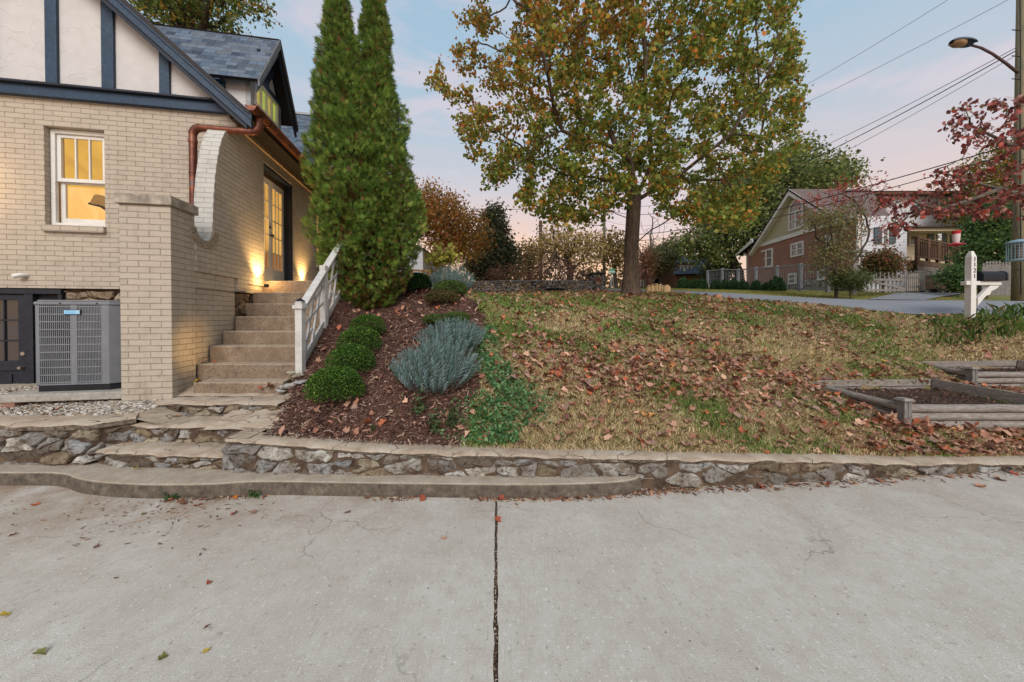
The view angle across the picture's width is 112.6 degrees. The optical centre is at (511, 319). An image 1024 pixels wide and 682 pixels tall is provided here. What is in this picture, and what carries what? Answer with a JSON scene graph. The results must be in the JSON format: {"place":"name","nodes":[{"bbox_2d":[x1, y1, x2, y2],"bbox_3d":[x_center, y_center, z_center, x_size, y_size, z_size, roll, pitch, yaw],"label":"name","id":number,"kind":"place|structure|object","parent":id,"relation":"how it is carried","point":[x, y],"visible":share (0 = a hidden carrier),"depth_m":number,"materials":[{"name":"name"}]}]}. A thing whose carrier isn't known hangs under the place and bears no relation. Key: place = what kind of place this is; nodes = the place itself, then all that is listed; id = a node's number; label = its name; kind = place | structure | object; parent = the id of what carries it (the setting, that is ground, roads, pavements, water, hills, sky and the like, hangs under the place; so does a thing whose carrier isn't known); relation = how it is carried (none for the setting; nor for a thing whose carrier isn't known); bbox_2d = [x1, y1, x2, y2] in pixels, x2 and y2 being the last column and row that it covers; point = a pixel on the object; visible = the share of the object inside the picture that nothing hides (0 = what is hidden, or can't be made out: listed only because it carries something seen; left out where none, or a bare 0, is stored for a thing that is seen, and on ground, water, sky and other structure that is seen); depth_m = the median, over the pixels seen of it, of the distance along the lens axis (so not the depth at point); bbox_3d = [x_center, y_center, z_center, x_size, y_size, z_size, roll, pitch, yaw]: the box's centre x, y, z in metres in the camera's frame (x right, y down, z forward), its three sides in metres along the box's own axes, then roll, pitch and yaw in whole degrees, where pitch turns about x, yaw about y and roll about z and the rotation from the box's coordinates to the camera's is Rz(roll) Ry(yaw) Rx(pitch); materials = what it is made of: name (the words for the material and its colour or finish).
{"place":"outdoors","nodes":[
{"label":"outdoors","id":0,"kind":"place"},
{"bbox_2d":[116,381,293,429],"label":"path","id":1,"kind":"structure","parent":0,"point":[232,419],"depth_m":3.55,"materials":[{"name":"stone"}]},
{"bbox_2d":[0,471,1023,681],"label":"driveway","id":2,"kind":"structure","parent":0,"point":[912,580],"depth_m":1.89,"materials":[{"name":"concrete"}]},
{"bbox_2d":[0,412,138,464],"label":"terrace wall","id":3,"kind":"structure","parent":2,"relation":"on","point":[49,440],"depth_m":3.17,"materials":[{"name":"stone"}]},
{"bbox_2d":[0,500,281,577],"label":"debris","id":4,"kind":"object","parent":2,"relation":"on","point":[147,517],"visible":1,"depth_m":2.55,"materials":[{"name":"brown plant"}]},
{"bbox_2d":[0,462,640,498],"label":"kerb","id":5,"kind":"structure","parent":2,"relation":"on","point":[95,478],"depth_m":2.85,"materials":[{"name":"concrete"}]},
{"bbox_2d":[160,494,561,504],"bbox_3d":[-1.205,1.466,2.781,3.295,0.030,0.144,0,1,1],"label":"debris","id":6,"kind":"object","parent":2,"relation":"on","point":[479,498],"visible":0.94,"depth_m":2.79,"materials":[{"name":"brown plant"}]},
{"bbox_2d":[493,503,498,681],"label":"driveway joint","id":7,"kind":"object","parent":2,"relation":"on","point":[494,623],"depth_m":1.72,"materials":[{"name":"soil"}]},
{"bbox_2d":[493,501,497,681],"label":"joint grit","id":8,"kind":"object","parent":7,"relation":"on","point":[496,607],"visible":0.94,"depth_m":1.76,"materials":[{"name":"brown soil"}]},
{"bbox_2d":[221,428,1023,487],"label":"retaining wall","id":9,"kind":"structure","parent":2,"relation":"on","point":[252,450],"depth_m":3.00,"materials":[{"name":"stone"}]},
{"bbox_2d":[562,469,1023,501],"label":"debris","id":10,"kind":"object","parent":2,"relation":"on","point":[676,488],"visible":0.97,"depth_m":2.96,"materials":[{"name":"brown plant"}]},
{"bbox_2d":[127,0,1015,287],"label":"sky","id":11,"kind":"structure","parent":0,"point":[837,31],"materials":[{"name":"blue"}]},
{"bbox_2d":[262,289,1023,454],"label":"ground","id":12,"kind":"structure","parent":0,"point":[326,344],"depth_m":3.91,"materials":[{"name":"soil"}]},
{"bbox_2d":[0,383,154,413],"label":"terrace","id":13,"kind":"structure","parent":12,"relation":"on","point":[3,386],"depth_m":4.51,"materials":[{"name":"concrete"}]},
{"bbox_2d":[0,388,121,402],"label":"equipment pad","id":14,"kind":"object","parent":13,"relation":"on","point":[33,395],"visible":0.34,"depth_m":3.76,"materials":[{"name":"concrete"}]},
{"bbox_2d":[33,300,120,391],"bbox_3d":[-5.001,0.291,4.291,0.886,1.028,0.883,0,1,-10],"label":"air conditioner","id":15,"kind":"object","parent":14,"relation":"on","point":[78,344],"visible":0.74,"depth_m":3.87,"materials":[{"name":"metal"}]},
{"bbox_2d":[0,385,175,415],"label":"gravel","id":16,"kind":"structure","parent":13,"relation":"on","point":[102,407],"depth_m":3.67,"materials":[{"name":"gravel"}]},
{"bbox_2d":[0,0,328,402],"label":"tudor house","id":17,"kind":"structure","parent":12,"relation":"on","point":[179,148],"depth_m":4.74,"materials":[{"name":"brick"}]},
{"bbox_2d":[0,294,24,383],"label":"basement door","id":18,"kind":"structure","parent":17,"relation":"in","point":[12,333],"depth_m":4.68,"materials":[{"name":"grey paint"}]},
{"bbox_2d":[50,129,104,226],"bbox_3d":[-6.075,-1.973,4.845,0.682,1.345,0.095,0,1,-10],"label":"window","id":19,"kind":"structure","parent":17,"relation":"in","point":[57,136],"depth_m":4.81,"materials":[{"name":"white paint"}]},
{"bbox_2d":[88,194,104,209],"bbox_3d":[-6.682,-1.888,5.554,0.205,0.241,0.242,0,1,27],"label":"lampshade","id":20,"kind":"object","parent":17,"relation":"attached to","point":[98,200],"visible":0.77,"depth_m":5.49,"materials":[{"name":"white"}]},
{"bbox_2d":[264,177,273,280],"bbox_3d":[-4.393,-1.613,6.052,0.105,1.870,0.479,0,1,-10],"label":"door","id":21,"kind":"structure","parent":17,"relation":"in","point":[267,261],"depth_m":6.19,"materials":[{"name":"white paint"}]},
{"bbox_2d":[270,181,283,280],"bbox_3d":[-4.511,-1.619,6.539,0.040,1.870,0.514,0,1,-10],"label":"door","id":22,"kind":"structure","parent":17,"relation":"in","point":[276,193],"depth_m":6.55,"materials":[{"name":"white paint"}]},
{"bbox_2d":[94,396,288,469],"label":"stone steps","id":23,"kind":"structure","parent":12,"relation":"on","point":[192,444],"depth_m":3.36,"materials":[{"name":"stone"}]},
{"bbox_2d":[126,0,282,35],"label":"tree","id":24,"kind":"object","parent":12,"relation":"on","point":[197,14],"visible":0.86,"depth_m":14.19,"materials":[{"name":"green plant"}]},
{"bbox_2d":[194,281,340,393],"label":"concrete stairs","id":25,"kind":"structure","parent":12,"relation":"on","point":[254,352],"depth_m":4.51,"materials":[{"name":"concrete"}]},
{"bbox_2d":[292,240,345,380],"bbox_3d":[-2.731,-0.272,4.988,0.141,2.120,1.742,0,1,-9],"label":"stair railing","id":26,"kind":"object","parent":25,"relation":"on","point":[321,283],"visible":0.67,"depth_m":4.62,"materials":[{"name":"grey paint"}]},
{"bbox_2d":[302,366,365,403],"bbox_3d":[-1.878,0.703,3.632,0.605,0.432,0.587,0,1,0],"label":"boxwood","id":27,"kind":"object","parent":12,"relation":"on","point":[322,377],"visible":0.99,"depth_m":3.50,"materials":[{"name":"green plant"}]},
{"bbox_2d":[298,0,398,309],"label":"arborvitae","id":28,"kind":"object","parent":12,"relation":"on","point":[335,80],"visible":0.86,"depth_m":5.62,"materials":[{"name":"green plant"}]},
{"bbox_2d":[324,343,375,372],"bbox_3d":[-1.937,0.493,4.135,0.560,0.423,0.569,0,1,0],"label":"boxwood","id":29,"kind":"object","parent":12,"relation":"on","point":[349,353],"visible":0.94,"depth_m":4.02,"materials":[{"name":"green plant"}]},
{"bbox_2d":[336,326,382,349],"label":"boxwood","id":30,"kind":"object","parent":12,"relation":"on","point":[364,333],"visible":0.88,"depth_m":4.47,"materials":[{"name":"green plant"}]},
{"bbox_2d":[348,314,385,332],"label":"boxwood","id":31,"kind":"object","parent":12,"relation":"on","point":[361,320],"visible":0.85,"depth_m":4.96,"materials":[{"name":"green plant"}]},
{"bbox_2d":[330,0,427,307],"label":"arborvitae","id":32,"kind":"object","parent":12,"relation":"on","point":[375,35],"visible":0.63,"depth_m":6.06,"materials":[{"name":"green plant"}]},
{"bbox_2d":[278,289,487,437],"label":"fallen leaves","id":33,"kind":"object","parent":12,"relation":"on","point":[353,406],"visible":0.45,"depth_m":3.96,"materials":[{"name":"brown plant"}]},
{"bbox_2d":[397,276,416,293],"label":"shrub","id":34,"kind":"object","parent":12,"relation":"on","point":[411,284],"visible":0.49,"depth_m":7.09,"materials":[{"name":"green plant"}]},
{"bbox_2d":[393,247,435,288],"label":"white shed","id":35,"kind":"structure","parent":12,"relation":"on","point":[421,265],"depth_m":11.98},
{"bbox_2d":[407,387,429,414],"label":"weed","id":36,"kind":"object","parent":12,"relation":"on","point":[417,408],"visible":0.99,"depth_m":3.44,"materials":[{"name":"green plant"}]},
{"bbox_2d":[410,272,431,291],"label":"shrub","id":37,"kind":"object","parent":12,"relation":"on","point":[423,281],"visible":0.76,"depth_m":7.25,"materials":[{"name":"green plant"}]},
{"bbox_2d":[422,313,444,324],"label":"shrub","id":38,"kind":"object","parent":12,"relation":"on","point":[428,318],"visible":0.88,"depth_m":5.18,"materials":[{"name":"green plant"}]},
{"bbox_2d":[387,339,482,398],"bbox_3d":[-0.877,0.528,3.894,1.093,0.635,0.958,0,1,0],"label":"lavender bush","id":39,"kind":"object","parent":12,"relation":"on","point":[416,367],"visible":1,"depth_m":3.75,"materials":[{"name":"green plant"}]},
{"bbox_2d":[427,405,442,433],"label":"weed","id":40,"kind":"object","parent":12,"relation":"on","point":[433,423],"visible":0.98,"depth_m":3.27,"materials":[{"name":"green plant"}]},
{"bbox_2d":[424,289,460,303],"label":"shrub","id":41,"kind":"object","parent":12,"relation":"on","point":[440,296],"visible":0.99,"depth_m":6.04,"materials":[{"name":"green plant"}]},
{"bbox_2d":[423,242,462,273],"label":"yellow leaf shrub","id":42,"kind":"object","parent":12,"relation":"on","point":[442,255],"visible":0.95,"depth_m":8.45,"materials":[{"name":"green plant"}]},
{"bbox_2d":[412,316,485,354],"bbox_3d":[-0.813,0.222,4.551,0.981,0.575,0.982,0,1,0],"label":"lavender bush","id":43,"kind":"object","parent":12,"relation":"on","point":[451,331],"visible":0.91,"depth_m":4.47,"materials":[{"name":"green plant"}]},
{"bbox_2d":[401,176,496,288],"bbox_3d":[-2.375,-2.983,12.506,3.617,4.273,2.974,0,1,0],"label":"tree","id":44,"kind":"object","parent":12,"relation":"on","point":[437,209],"visible":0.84,"depth_m":12.03,"materials":[{"name":"orange plant"}]},
{"bbox_2d":[432,279,467,293],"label":"shrub","id":45,"kind":"object","parent":12,"relation":"on","point":[444,284],"visible":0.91,"depth_m":6.72,"materials":[{"name":"green plant"}]},
{"bbox_2d":[428,262,475,293],"bbox_3d":[-1.260,-0.866,7.285,1.023,0.708,0.896,0,1,0],"label":"lavender bush","id":46,"kind":"object","parent":12,"relation":"on","point":[445,276],"visible":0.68,"depth_m":7.18,"materials":[{"name":"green plant"}]},
{"bbox_2d":[445,406,459,429],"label":"weed","id":47,"kind":"object","parent":12,"relation":"on","point":[452,422],"visible":1,"depth_m":3.31,"materials":[{"name":"green plant"}]},
{"bbox_2d":[442,311,470,322],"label":"shrub","id":48,"kind":"object","parent":12,"relation":"on","point":[455,314],"visible":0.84,"depth_m":5.21,"materials":[{"name":"green plant"}]},
{"bbox_2d":[402,325,564,445],"bbox_3d":[-0.297,0.631,4.253,1.796,1.081,2.350,0,1,0],"label":"periwinkle","id":49,"kind":"object","parent":12,"relation":"on","point":[503,436],"visible":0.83,"depth_m":3.58,"materials":[{"name":"green plant"}]},
{"bbox_2d":[459,196,527,281],"bbox_3d":[-0.888,-3.641,16.940,3.459,4.666,3.336,0,1,0],"label":"magnolia tree","id":50,"kind":"object","parent":12,"relation":"on","point":[504,252],"visible":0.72,"depth_m":16.33,"materials":[{"name":"green plant"}]},
{"bbox_2d":[456,280,592,292],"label":"stone bed wall","id":51,"kind":"structure","parent":12,"relation":"on","point":[512,286],"depth_m":13.02,"materials":[{"name":"stone"}]},
{"bbox_2d":[515,232,546,278],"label":"tree","id":52,"kind":"object","parent":12,"relation":"on","point":[528,259],"visible":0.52,"depth_m":23.44,"materials":[{"name":"brown plant"}]},
{"bbox_2d":[544,249,565,290],"bbox_3d":[1.360,-1.493,10.529,0.740,1.370,0.739,0,1,0],"label":"tripod fire pit","id":53,"kind":"object","parent":12,"relation":"on","point":[555,288],"visible":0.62,"depth_m":10.55,"materials":[{"name":"metal"}]},
{"bbox_2d":[516,219,614,280],"bbox_3d":[4.726,-5.776,30.074,8.866,6.565,5.777,0,1,0],"label":"tree","id":54,"kind":"object","parent":12,"relation":"on","point":[567,252],"visible":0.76,"depth_m":29.14,"materials":[{"name":"brown plant"}]},
{"bbox_2d":[433,247,709,287],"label":"distant woods","id":55,"kind":"object","parent":12,"relation":"on","point":[607,279],"visible":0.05,"depth_m":49.40,"materials":[{"name":"brown plant"}]},
{"bbox_2d":[582,151,605,287],"bbox_3d":[9.220,-10.181,37.757,2.874,17.187,0.326,0,1,-8],"label":"utility pole","id":56,"kind":"object","parent":12,"relation":"on","point":[604,232],"visible":0.37,"depth_m":37.80,"materials":[{"name":"brown wood"}]},
{"bbox_2d":[608,58,1010,225],"bbox_3d":[11.895,-8.707,23.561,0.024,4.406,28.905,0,1,-7],"label":"power line","id":57,"kind":"object","parent":56,"relation":"attached to","point":[867,139],"visible":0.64,"depth_m":12.29,"materials":[{"name":"metal"}]},
{"bbox_2d":[611,143,1014,234],"bbox_3d":[11.911,-7.133,23.579,0.054,4.484,28.910,0,1,-7],"label":"power line","id":58,"kind":"object","parent":56,"relation":"attached to","point":[841,193],"visible":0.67,"depth_m":12.28,"materials":[{"name":"metal"}]},
{"bbox_2d":[614,153,1013,240],"bbox_3d":[11.915,-6.679,23.584,0.047,4.057,28.909,0,1,-7],"label":"power line","id":59,"kind":"object","parent":56,"relation":"attached to","point":[827,204],"visible":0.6,"depth_m":14.07,"materials":[{"name":"metal"}]},
{"bbox_2d":[616,51,1014,214],"bbox_3d":[11.889,-9.556,23.555,0.047,5.162,28.911,0,1,-7],"label":"power line","id":60,"kind":"object","parent":56,"relation":"attached to","point":[880,124],"visible":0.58,"depth_m":11.89,"materials":[{"name":"metal"}]},
{"bbox_2d":[641,48,1014,206],"bbox_3d":[11.889,-10.073,23.548,0.030,5.550,28.906,0,1,-7],"label":"power line","id":61,"kind":"object","parent":56,"relation":"attached to","point":[886,115],"visible":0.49,"depth_m":11.71,"materials":[{"name":"metal"}]},
{"bbox_2d":[587,272,605,290],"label":"stone pillar","id":62,"kind":"structure","parent":12,"relation":"on","point":[597,279],"depth_m":13.68,"materials":[{"name":"stone"}]},
{"bbox_2d":[585,222,640,287],"bbox_3d":[10.470,-6.312,35.959,6.029,7.471,5.691,0,1,0],"label":"tree","id":63,"kind":"object","parent":12,"relation":"on","point":[615,262],"visible":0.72,"depth_m":35.41,"materials":[{"name":"brown plant"}]},
{"bbox_2d":[419,0,819,294],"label":"maple tree","id":64,"kind":"object","parent":12,"relation":"on","point":[703,38],"visible":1,"depth_m":8.30,"materials":[{"name":"green plant"}]},
{"bbox_2d":[638,240,661,287],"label":"tree","id":65,"kind":"object","parent":12,"relation":"on","point":[644,259],"visible":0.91,"depth_m":28.68,"materials":[{"name":"brown plant"}]},
{"bbox_2d":[638,234,686,284],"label":"tree","id":66,"kind":"object","parent":12,"relation":"on","point":[667,260],"visible":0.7,"depth_m":29.32,"materials":[{"name":"green plant"}]},
{"bbox_2d":[620,255,708,288],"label":"slate roof house","id":67,"kind":"structure","parent":12,"relation":"on","point":[676,276],"depth_m":32.63,"materials":[{"name":"grey brick"}]},
{"bbox_2d":[691,256,733,285],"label":"bushes","id":68,"kind":"object","parent":12,"relation":"on","point":[715,274],"visible":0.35,"depth_m":28.54,"materials":[{"name":"green plant"}]},
{"bbox_2d":[458,290,1023,456],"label":"lawn grass","id":69,"kind":"structure","parent":12,"relation":"on","point":[830,360],"depth_m":4.77,"materials":[{"name":"plant"}]},
{"bbox_2d":[467,288,1023,455],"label":"fallen leaves","id":70,"kind":"object","parent":12,"relation":"on","point":[995,443],"visible":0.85,"depth_m":4.49,"materials":[{"name":"brown plant"}]},
{"bbox_2d":[706,263,830,292],"bbox_3d":[12.798,-2.095,18.104,0.171,2.152,8.670,0,1,0],"label":"wire fence","id":71,"kind":"object","parent":12,"relation":"on","point":[799,280],"visible":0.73,"depth_m":16.08,"materials":[{"name":"metal"}]},
{"bbox_2d":[766,275,786,290],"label":"hedge bush","id":72,"kind":"object","parent":12,"relation":"on","point":[776,282],"visible":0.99,"depth_m":15.02,"materials":[{"name":"green plant"}]},
{"bbox_2d":[667,128,885,283],"bbox_3d":[20.293,-8.835,26.705,16.732,12.943,8.714,0,1,0],"label":"tree","id":73,"kind":"object","parent":12,"relation":"on","point":[716,246],"visible":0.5,"depth_m":24.82,"materials":[{"name":"green plant"}]},
{"bbox_2d":[605,287,992,300],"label":"verge grass","id":74,"kind":"structure","parent":12,"relation":"on","point":[795,294],"depth_m":13.11,"materials":[{"name":"plant"}]},
{"bbox_2d":[735,189,888,290],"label":"brick house","id":75,"kind":"structure","parent":12,"relation":"on","point":[780,241],"depth_m":18.80,"materials":[{"name":"red"}]},
{"bbox_2d":[761,248,772,266],"bbox_3d":[15.734,-3.758,21.137,0.070,1.115,1.201,0,1,4],"label":"window","id":76,"kind":"structure","parent":75,"relation":"in","point":[770,251],"depth_m":20.84,"materials":[{"name":"white paint"}]},
{"bbox_2d":[788,200,803,231],"bbox_3d":[15.547,-5.748,18.689,0.070,1.630,1.063,0,1,4],"label":"window","id":77,"kind":"structure","parent":75,"relation":"in","point":[793,225],"depth_m":18.75,"materials":[{"name":"white paint"}]},
{"bbox_2d":[790,240,803,257],"bbox_3d":[15.572,-3.826,18.638,0.070,0.762,0.931,0,1,4],"label":"window","id":78,"kind":"structure","parent":75,"relation":"in","point":[795,248],"depth_m":18.59,"materials":[{"name":"white paint"}]},
{"bbox_2d":[789,194,872,298],"bbox_3d":[10.899,-2.459,11.753,2.313,3.543,1.798,0,1,0],"label":"tangled shrub","id":79,"kind":"object","parent":12,"relation":"on","point":[831,227],"visible":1,"depth_m":11.64,"materials":[{"name":"green plant"}]},
{"bbox_2d":[790,171,914,289],"bbox_3d":[12.293,-3.082,12.606,4.377,4.436,2.321,0,1,0],"label":"bare tree","id":80,"kind":"object","parent":12,"relation":"on","point":[864,215],"visible":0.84,"depth_m":12.44,"materials":[{"name":"brown plant"}]},
{"bbox_2d":[821,265,884,298],"bbox_3d":[11.450,-1.261,11.515,1.463,1.199,1.515,0,1,0],"label":"rose bush","id":81,"kind":"object","parent":12,"relation":"on","point":[848,279],"visible":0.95,"depth_m":11.42,"materials":[{"name":"green plant"}]},
{"bbox_2d":[753,191,971,291],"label":"white house","id":82,"kind":"structure","parent":12,"relation":"on","point":[928,227],"depth_m":17.98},
{"bbox_2d":[857,242,918,292],"bbox_3d":[14.764,-2.063,13.550,1.668,1.998,1.810,0,1,-17],"label":"shrub","id":83,"kind":"object","parent":12,"relation":"on","point":[886,261],"visible":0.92,"depth_m":13.29,"materials":[{"name":"brown plant"}]},
{"bbox_2d":[813,379,1023,428],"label":"garden bed","id":84,"kind":"object","parent":12,"relation":"on","point":[903,399],"visible":0.94,"depth_m":4.05,"materials":[{"name":"wood"}]},
{"bbox_2d":[907,236,958,291],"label":"wooden deck","id":85,"kind":"structure","parent":12,"relation":"on","point":[927,250],"depth_m":15.43,"materials":[{"name":"wood"}]},
{"bbox_2d":[919,275,946,291],"bbox_3d":[17.506,-1.479,14.185,0.683,0.705,0.567,0,1,0],"label":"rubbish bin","id":86,"kind":"object","parent":12,"relation":"on","point":[930,286],"visible":0.4,"depth_m":14.07,"materials":[{"name":"brown plastic"}]},
{"bbox_2d":[871,94,1023,238],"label":"dogwood tree","id":87,"kind":"object","parent":12,"relation":"on","point":[979,199],"visible":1,"depth_m":4.54,"materials":[{"name":"red plant"}]},
{"bbox_2d":[946,208,965,246],"bbox_3d":[5.903,-1.225,4.537,0.166,0.506,0.167,0,1,0],"label":"hummingbird feeder","id":88,"kind":"object","parent":87,"relation":"hanging from","point":[956,235],"visible":1,"depth_m":4.52,"materials":[{"name":"red plastic"}]},
{"bbox_2d":[1004,205,1023,261],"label":"seed feeder","id":89,"kind":"object","parent":87,"relation":"hanging from","point":[1018,252],"visible":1,"depth_m":4.09,"materials":[{"name":"blue metal"}]},
{"bbox_2d":[923,194,1011,297],"bbox_3d":[17.343,-2.826,12.440,4.330,4.113,2.282,0,1,-20],"label":"tree","id":90,"kind":"object","parent":12,"relation":"on","point":[988,238],"visible":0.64,"depth_m":12.34,"materials":[{"name":"green plant"}]},
{"bbox_2d":[918,360,1023,386],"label":"garden bed","id":91,"kind":"object","parent":12,"relation":"on","point":[1012,373],"visible":0.9,"depth_m":5.11,"materials":[{"name":"wood"}]},
{"bbox_2d":[930,137,1012,233],"bbox_3d":[24.977,-5.533,17.078,7.146,8.103,5.504,0,1,0],"label":"tree","id":92,"kind":"object","parent":12,"relation":"on","point":[994,181],"visible":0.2,"depth_m":17.31,"materials":[{"name":"red plant"}]},
{"bbox_2d":[921,302,1023,346],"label":"iris leaves","id":93,"kind":"object","parent":12,"relation":"on","point":[981,316],"visible":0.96,"depth_m":6.20,"materials":[{"name":"green plant"}]},
{"bbox_2d":[961,251,1008,318],"bbox_3d":[8.947,-0.584,6.494,0.726,1.420,0.180,0,1,0],"label":"mailbox","id":94,"kind":"object","parent":12,"relation":"on","point":[974,277],"visible":0.99,"depth_m":6.45,"materials":[{"name":"white paint"}]},
{"bbox_2d":[948,0,1023,300],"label":"utility pole","id":95,"kind":"object","parent":12,"relation":"on","point":[1017,280],"visible":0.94,"depth_m":9.18,"materials":[{"name":"brown wood"}]},
{"bbox_2d":[980,260,1010,295],"bbox_3d":[15.335,-1.301,10.793,0.759,1.120,0.053,0,1,15],"label":"picket fence","id":96,"kind":"object","parent":12,"relation":"on","point":[1004,288],"visible":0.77,"depth_m":10.75,"materials":[{"name":"wood"}]},
{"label":"flower bed","id":97,"kind":"structure","parent":12,"relation":"on","visible":0},
{"bbox_2d":[484,263,511,281],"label":"shrub","id":98,"kind":"object","parent":97,"relation":"on","point":[496,276],"visible":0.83,"depth_m":14.90,"materials":[{"name":"brown plant"}]},
{"bbox_2d":[503,261,529,280],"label":"shrub","id":99,"kind":"object","parent":97,"relation":"on","point":[516,274],"visible":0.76,"depth_m":15.07,"materials":[{"name":"brown plant"}]},
{"bbox_2d":[536,249,562,279],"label":"shrub","id":100,"kind":"object","parent":97,"relation":"on","point":[550,265],"visible":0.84,"depth_m":15.89,"materials":[{"name":"brown plant"}]},
{"bbox_2d":[556,256,585,280],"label":"shrub","id":101,"kind":"object","parent":97,"relation":"on","point":[570,274],"visible":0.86,"depth_m":14.84,"materials":[{"name":"brown plant"}]},
{"bbox_2d":[605,289,1023,317],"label":"road","id":102,"kind":"structure","parent":0,"point":[928,306],"depth_m":7.86,"materials":[{"name":"asphalt"}]},
{"bbox_2d":[870,292,962,299],"bbox_3d":[15.385,-0.866,12.582,7.604,0.490,1.147,0,1,-28],"label":"driveway apron","id":103,"kind":"object","parent":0,"point":[928,295],"visible":0.98,"depth_m":11.87,"materials":[{"name":"concrete"}]},
{"bbox_2d":[861,271,904,291],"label":"picket gate","id":104,"kind":"structure","parent":103,"relation":"on","point":[897,287],"depth_m":12.30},
{"bbox_2d":[902,270,924,290],"bbox_3d":[15.481,-1.491,13.141,2.093,0.891,0.053,0,1,-26],"label":"picket fence","id":105,"kind":"object","parent":103,"relation":"on","point":[912,281],"visible":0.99,"depth_m":13.04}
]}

